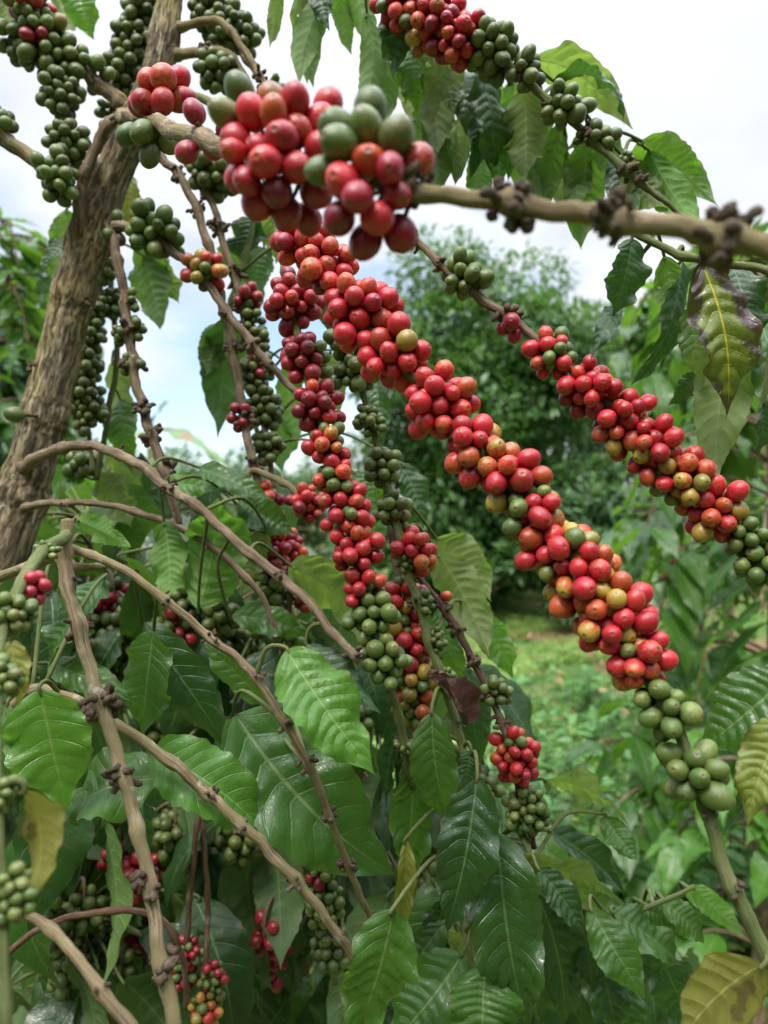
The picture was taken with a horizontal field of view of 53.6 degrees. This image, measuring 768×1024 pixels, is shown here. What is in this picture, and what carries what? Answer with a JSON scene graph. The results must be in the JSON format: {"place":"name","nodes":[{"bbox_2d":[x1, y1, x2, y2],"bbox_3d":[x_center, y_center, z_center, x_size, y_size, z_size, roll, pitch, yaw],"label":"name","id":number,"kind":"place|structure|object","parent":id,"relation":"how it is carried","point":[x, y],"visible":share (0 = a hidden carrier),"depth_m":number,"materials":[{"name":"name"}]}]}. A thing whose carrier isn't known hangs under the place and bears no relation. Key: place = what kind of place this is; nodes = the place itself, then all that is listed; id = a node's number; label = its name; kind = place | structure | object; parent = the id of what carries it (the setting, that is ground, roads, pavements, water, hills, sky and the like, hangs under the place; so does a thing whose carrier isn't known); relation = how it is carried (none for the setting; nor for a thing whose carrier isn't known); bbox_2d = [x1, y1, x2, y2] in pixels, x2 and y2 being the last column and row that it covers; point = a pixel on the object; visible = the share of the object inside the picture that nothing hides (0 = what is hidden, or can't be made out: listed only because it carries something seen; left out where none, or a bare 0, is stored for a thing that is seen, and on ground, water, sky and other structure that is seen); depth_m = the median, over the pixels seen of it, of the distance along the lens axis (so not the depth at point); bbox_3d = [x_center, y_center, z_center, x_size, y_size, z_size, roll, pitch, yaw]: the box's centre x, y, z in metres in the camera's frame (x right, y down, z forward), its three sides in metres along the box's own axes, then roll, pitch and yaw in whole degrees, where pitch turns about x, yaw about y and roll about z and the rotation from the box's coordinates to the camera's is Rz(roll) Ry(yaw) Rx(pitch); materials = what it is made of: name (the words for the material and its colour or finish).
{"place":"outdoors","nodes":[
{"label":"outdoors","id":0,"kind":"place"},
{"bbox_2d":[10,906,189,1005],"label":"coffee twig","id":1,"kind":"object","parent":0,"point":[167,926],"visible":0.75,"depth_m":0.60,"materials":[{"name":"brown wood"}]},
{"bbox_2d":[0,0,767,514],"label":"sky","id":2,"kind":"structure","parent":0,"point":[696,70],"materials":[{"name":"white"}]},
{"bbox_2d":[14,520,767,972],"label":"ground","id":3,"kind":"structure","parent":0,"point":[598,664],"depth_m":8.46,"materials":[{"name":"green plant"}]},
{"bbox_2d":[0,257,49,467],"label":"broadleaf tree","id":4,"kind":"object","parent":3,"relation":"on","point":[19,376],"visible":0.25,"depth_m":4.91,"materials":[{"name":"green plant"}]},
{"bbox_2d":[0,207,126,559],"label":"coffee bush","id":5,"kind":"object","parent":3,"relation":"on","point":[25,336],"visible":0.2,"depth_m":2.90,"materials":[{"name":"green plant"}]},
{"bbox_2d":[0,0,182,584],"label":"coffee tree","id":6,"kind":"object","parent":3,"relation":"on","point":[40,415],"visible":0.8,"depth_m":0.73,"materials":[{"name":"brown plant"}]},
{"bbox_2d":[0,0,127,108],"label":"fruiting branch","id":7,"kind":"object","parent":6,"relation":"attached to","point":[40,38],"visible":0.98,"depth_m":0.72,"materials":[{"name":"green plant"}]},
{"bbox_2d":[35,60,91,169],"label":"fruiting branch","id":8,"kind":"object","parent":7,"relation":"attached to","point":[60,95],"visible":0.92,"depth_m":0.71,"materials":[{"name":"green plant"}]},
{"bbox_2d":[67,113,117,245],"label":"coffee branch","id":9,"kind":"object","parent":6,"relation":"attached to","point":[76,225],"visible":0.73,"depth_m":0.72,"materials":[{"name":"brown plant"}]},
{"bbox_2d":[0,106,79,207],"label":"fruiting branch","id":10,"kind":"object","parent":9,"relation":"attached to","point":[57,175],"visible":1,"depth_m":0.69,"materials":[{"name":"green plant"}]},
{"bbox_2d":[0,139,35,170],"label":"coffee twig","id":11,"kind":"object","parent":10,"relation":"attached to","point":[10,150],"visible":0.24,"depth_m":0.72,"materials":[{"name":"brown plant"}]},
{"bbox_2d":[71,256,115,472],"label":"fruiting branch","id":12,"kind":"object","parent":6,"relation":"attached to","point":[89,406],"visible":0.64,"depth_m":0.81,"materials":[{"name":"green plant"}]},
{"bbox_2d":[40,177,182,526],"bbox_3d":[-0.319,-0.182,0.874,0.168,0.400,0.091,0,0,0],"label":"fruiting branch","id":13,"kind":"object","parent":6,"relation":"attached to","point":[156,283],"visible":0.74,"depth_m":0.87,"materials":[{"name":"green plant"}]},
{"bbox_2d":[55,518,181,1023],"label":"coffee branch","id":14,"kind":"object","parent":6,"relation":"attached to","point":[105,704],"visible":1,"depth_m":0.42,"materials":[{"name":"beige plant"}]},
{"bbox_2d":[0,529,72,1023],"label":"fruiting branch","id":15,"kind":"object","parent":14,"relation":"attached to","point":[41,831],"visible":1,"depth_m":0.30,"materials":[{"name":"green plant"}]},
{"bbox_2d":[24,912,138,1023],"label":"coffee branch","id":16,"kind":"object","parent":15,"relation":"attached to","point":[106,998],"visible":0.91,"depth_m":0.35,"materials":[{"name":"beige plant"}]},
{"bbox_2d":[1,513,351,960],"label":"coffee branch","id":17,"kind":"object","parent":14,"relation":"attached to","point":[47,747],"visible":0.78,"depth_m":0.48,"materials":[{"name":"green plant"}]},
{"bbox_2d":[0,560,107,581],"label":"coffee branch","id":18,"kind":"object","parent":17,"relation":"on","point":[9,573],"visible":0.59,"depth_m":0.49,"materials":[{"name":"beige plant"}]},
{"bbox_2d":[72,544,393,918],"bbox_3d":[-0.081,0.147,0.513,0.200,0.256,0.165,0,0,19],"label":"coffee branch","id":19,"kind":"object","parent":14,"relation":"attached to","point":[302,751],"visible":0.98,"depth_m":0.51,"materials":[{"name":"green plant"}]},
{"bbox_2d":[94,0,155,153],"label":"fruiting branch","id":20,"kind":"object","parent":6,"relation":"attached to","point":[123,55],"visible":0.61,"depth_m":0.78,"materials":[{"name":"green plant"}]},
{"bbox_2d":[16,440,381,713],"bbox_3d":[-0.145,0.034,0.646,0.410,0.194,0.126,0,0,36],"label":"coffee branch","id":21,"kind":"object","parent":6,"relation":"attached to","point":[208,578],"visible":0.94,"depth_m":0.63,"materials":[{"name":"green plant"}]},
{"bbox_2d":[19,499,280,640],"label":"coffee branch","id":22,"kind":"object","parent":21,"relation":"attached to","point":[245,577],"visible":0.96,"depth_m":0.65,"materials":[{"name":"brown plant"}]},
{"bbox_2d":[102,197,296,393],"bbox_3d":[-0.177,-0.197,0.709,0.219,0.201,0.057,0,0,21],"label":"fruiting branch","id":23,"kind":"object","parent":6,"relation":"attached to","point":[150,232],"visible":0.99,"depth_m":0.70,"materials":[{"name":"green plant"}]},
{"bbox_2d":[103,220,182,524],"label":"coffee twig","id":24,"kind":"object","parent":23,"relation":"attached to","point":[129,331],"visible":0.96,"depth_m":0.71,"materials":[{"name":"brown plant"}]},
{"bbox_2d":[174,41,248,95],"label":"fruiting branch","id":25,"kind":"object","parent":6,"relation":"attached to","point":[212,66],"visible":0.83,"depth_m":0.74,"materials":[{"name":"green plant"}]},
{"bbox_2d":[176,16,272,88],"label":"coffee branch","id":26,"kind":"object","parent":6,"relation":"attached to","point":[258,74],"visible":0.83,"depth_m":0.74,"materials":[{"name":"beige plant"}]},
{"bbox_2d":[159,152,291,571],"bbox_3d":[-0.161,-0.153,0.714,0.158,0.425,0.042,0,0,15],"label":"fruiting branch","id":27,"kind":"object","parent":6,"relation":"attached to","point":[244,421],"visible":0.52,"depth_m":0.71,"materials":[{"name":"brown plant"}]},
{"bbox_2d":[183,149,286,487],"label":"fruiting branch","id":28,"kind":"object","parent":27,"relation":"attached to","point":[206,179],"visible":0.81,"depth_m":0.74,"materials":[{"name":"green plant"}]},
{"bbox_2d":[197,182,430,526],"bbox_3d":[-0.086,-0.166,0.783,0.269,0.362,0.094,0,0,38],"label":"leafy shoot","id":29,"kind":"object","parent":28,"relation":"attached to","point":[252,259],"visible":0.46,"depth_m":0.82,"materials":[{"name":"green plant"}]},
{"bbox_2d":[246,467,327,523],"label":"coffee twig","id":30,"kind":"object","parent":27,"relation":"attached to","point":[302,499],"visible":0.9,"depth_m":0.66,"materials":[{"name":"red plant"}]},
{"bbox_2d":[187,0,284,86],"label":"fruiting branch","id":31,"kind":"object","parent":6,"relation":"attached to","point":[250,31],"visible":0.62,"depth_m":0.77,"materials":[{"name":"green plant"}]},
{"bbox_2d":[195,92,415,790],"bbox_3d":[-0.105,-0.109,0.621,0.327,0.621,0.072,0,0,43],"label":"fruiting branch","id":32,"kind":"object","parent":6,"relation":"attached to","point":[293,305],"visible":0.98,"depth_m":0.53,"materials":[{"name":"red plant"}]},
{"bbox_2d":[323,329,516,929],"bbox_3d":[0.027,0.069,0.613,0.148,0.474,0.224,0,0,13],"label":"fruiting branch","id":33,"kind":"object","parent":32,"relation":"attached to","point":[459,568],"visible":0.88,"depth_m":0.55,"materials":[{"name":"green plant"}]},
{"bbox_2d":[384,526,437,732],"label":"fruiting branch","id":34,"kind":"object","parent":33,"relation":"attached to","point":[414,689],"visible":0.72,"depth_m":0.58,"materials":[{"name":"red plant"}]},
{"bbox_2d":[340,830,544,1023],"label":"leafy shoot","id":35,"kind":"object","parent":33,"relation":"attached to","point":[486,967],"visible":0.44,"depth_m":0.51,"materials":[{"name":"green plant"}]},
{"bbox_2d":[302,866,351,985],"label":"fruiting branch","id":36,"kind":"object","parent":35,"relation":"attached to","point":[326,951],"visible":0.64,"depth_m":0.59,"materials":[{"name":"green plant"}]},
{"bbox_2d":[415,576,550,849],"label":"fruiting branch","id":37,"kind":"object","parent":33,"relation":"attached to","point":[514,756],"visible":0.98,"depth_m":0.58,"materials":[{"name":"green plant"}]},
{"bbox_2d":[518,764,745,1023],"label":"leafy shoot","id":38,"kind":"object","parent":33,"relation":"attached to","point":[613,956],"visible":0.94,"depth_m":0.56,"materials":[{"name":"green plant"}]},
{"bbox_2d":[269,174,767,1023],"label":"fruiting branch","id":39,"kind":"object","parent":32,"relation":"attached to","point":[575,566],"visible":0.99,"depth_m":0.41,"materials":[{"name":"red plant"}]},
{"bbox_2d":[702,664,767,831],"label":"leafy shoot","id":40,"kind":"object","parent":39,"relation":"attached to","point":[737,719],"visible":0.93,"depth_m":0.43,"materials":[{"name":"green plant"}]},
{"bbox_2d":[109,62,767,274],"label":"fruiting branch","id":41,"kind":"object","parent":6,"relation":"attached to","point":[392,164],"visible":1,"depth_m":0.28,"materials":[{"name":"red plant"}]},
{"bbox_2d":[358,0,717,248],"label":"fruiting branch","id":42,"kind":"object","parent":6,"relation":"attached to","point":[418,58],"visible":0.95,"depth_m":0.66,"materials":[{"name":"green plant"}]},
{"bbox_2d":[266,0,376,87],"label":"leafy shoot","id":43,"kind":"object","parent":42,"relation":"attached to","point":[310,23],"visible":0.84,"depth_m":0.72,"materials":[{"name":"green plant"}]},
{"bbox_2d":[0,438,190,716],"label":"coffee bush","id":44,"kind":"object","parent":3,"relation":"on","point":[152,460],"visible":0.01,"depth_m":4.15,"materials":[{"name":"green plant"}]},
{"bbox_2d":[106,401,228,467],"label":"banana plant","id":45,"kind":"object","parent":3,"relation":"on","point":[179,434],"visible":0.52,"depth_m":7.86,"materials":[{"name":"green plant"}]},
{"bbox_2d":[222,495,316,554],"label":"coffee bush","id":46,"kind":"object","parent":3,"relation":"on","point":[311,551],"visible":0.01,"depth_m":5.09,"materials":[{"name":"green plant"}]},
{"bbox_2d":[0,452,699,1023],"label":"coffee bush","id":47,"kind":"object","parent":3,"relation":"on","point":[262,934],"visible":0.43,"depth_m":0.76,"materials":[{"name":"green plant"}]},
{"bbox_2d":[171,813,203,1009],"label":"fruiting branch","id":48,"kind":"object","parent":47,"relation":"attached to","point":[190,945],"visible":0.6,"depth_m":0.65,"materials":[{"name":"green plant"}]},
{"bbox_2d":[187,818,229,1023],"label":"fruiting branch","id":49,"kind":"object","parent":47,"relation":"attached to","point":[206,1004],"visible":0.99,"depth_m":0.65,"materials":[{"name":"green plant"}]},
{"bbox_2d":[246,528,309,656],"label":"fruiting branch","id":50,"kind":"object","parent":47,"relation":"attached to","point":[275,592],"visible":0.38,"depth_m":0.72,"materials":[{"name":"green plant"}]},
{"bbox_2d":[127,579,766,951],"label":"ground cover","id":51,"kind":"object","parent":3,"relation":"on","point":[732,945],"visible":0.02,"depth_m":5.76,"materials":[{"name":"green plant"}]},
{"bbox_2d":[371,501,549,618],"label":"shrub","id":52,"kind":"object","parent":3,"relation":"on","point":[506,570],"visible":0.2,"depth_m":10.81,"materials":[{"name":"green plant"}]},
{"bbox_2d":[343,222,639,609],"bbox_3d":[1.685,-1.531,12.146,5.004,6.278,4.704,0,0,0],"label":"broadleaf tree","id":53,"kind":"object","parent":3,"relation":"on","point":[516,395],"visible":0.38,"depth_m":11.18,"materials":[{"name":"green plant"}]},
{"bbox_2d":[443,418,631,505],"bbox_3d":[3.126,-0.464,14.826,3.930,4.114,3.354,0,0,-38],"label":"broadleaf tree","id":54,"kind":"object","parent":3,"relation":"on","point":[612,470],"visible":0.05,"depth_m":14.04,"materials":[{"name":"green plant"}]},
{"bbox_2d":[529,479,648,626],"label":"shrub","id":55,"kind":"object","parent":3,"relation":"on","point":[594,511],"visible":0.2,"depth_m":9.52,"materials":[{"name":"green plant"}]},
{"bbox_2d":[549,345,652,568],"bbox_3d":[6.143,-1.470,19.988,4.950,6.031,5.670,0,0,0],"label":"broadleaf tree","id":56,"kind":"object","parent":3,"relation":"on","point":[628,476],"depth_m":19.19,"materials":[{"name":"green plant"}]},
{"bbox_2d":[484,659,765,950],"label":"undergrowth","id":57,"kind":"object","parent":3,"relation":"on","point":[644,871],"visible":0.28,"depth_m":3.94,"materials":[{"name":"green plant"}]},
{"bbox_2d":[549,253,767,903],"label":"coffee bush","id":58,"kind":"object","parent":3,"relation":"on","point":[656,521],"visible":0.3,"depth_m":2.41,"materials":[{"name":"green plant"}]},
{"bbox_2d":[584,215,767,645],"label":"broadleaf tree","id":59,"kind":"object","parent":3,"relation":"on","point":[634,345],"visible":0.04,"depth_m":5.66,"materials":[{"name":"green plant"}]},
{"bbox_2d":[626,451,767,670],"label":"coffee bush","id":60,"kind":"object","parent":3,"relation":"on","point":[636,499],"visible":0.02,"depth_m":7.01,"materials":[{"name":"green plant"}]},
{"bbox_2d":[642,397,767,728],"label":"coffee bush","id":61,"kind":"object","parent":3,"relation":"on","point":[705,679],"visible":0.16,"depth_m":4.24,"materials":[{"name":"green plant"}]},
{"bbox_2d":[644,726,767,1023],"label":"coffee bush","id":62,"kind":"object","parent":3,"relation":"on","point":[684,850],"visible":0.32,"depth_m":2.02,"materials":[{"name":"green plant"}]},
{"bbox_2d":[591,236,767,474],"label":"leafy shoot","id":63,"kind":"object","parent":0,"point":[714,325],"visible":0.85,"depth_m":0.53,"materials":[{"name":"green plant"}]},
{"bbox_2d":[413,237,767,588],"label":"fruiting branch","id":64,"kind":"object","parent":63,"relation":"attached to","point":[661,462],"visible":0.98,"depth_m":0.52,"materials":[{"name":"red plant"}]}
]}

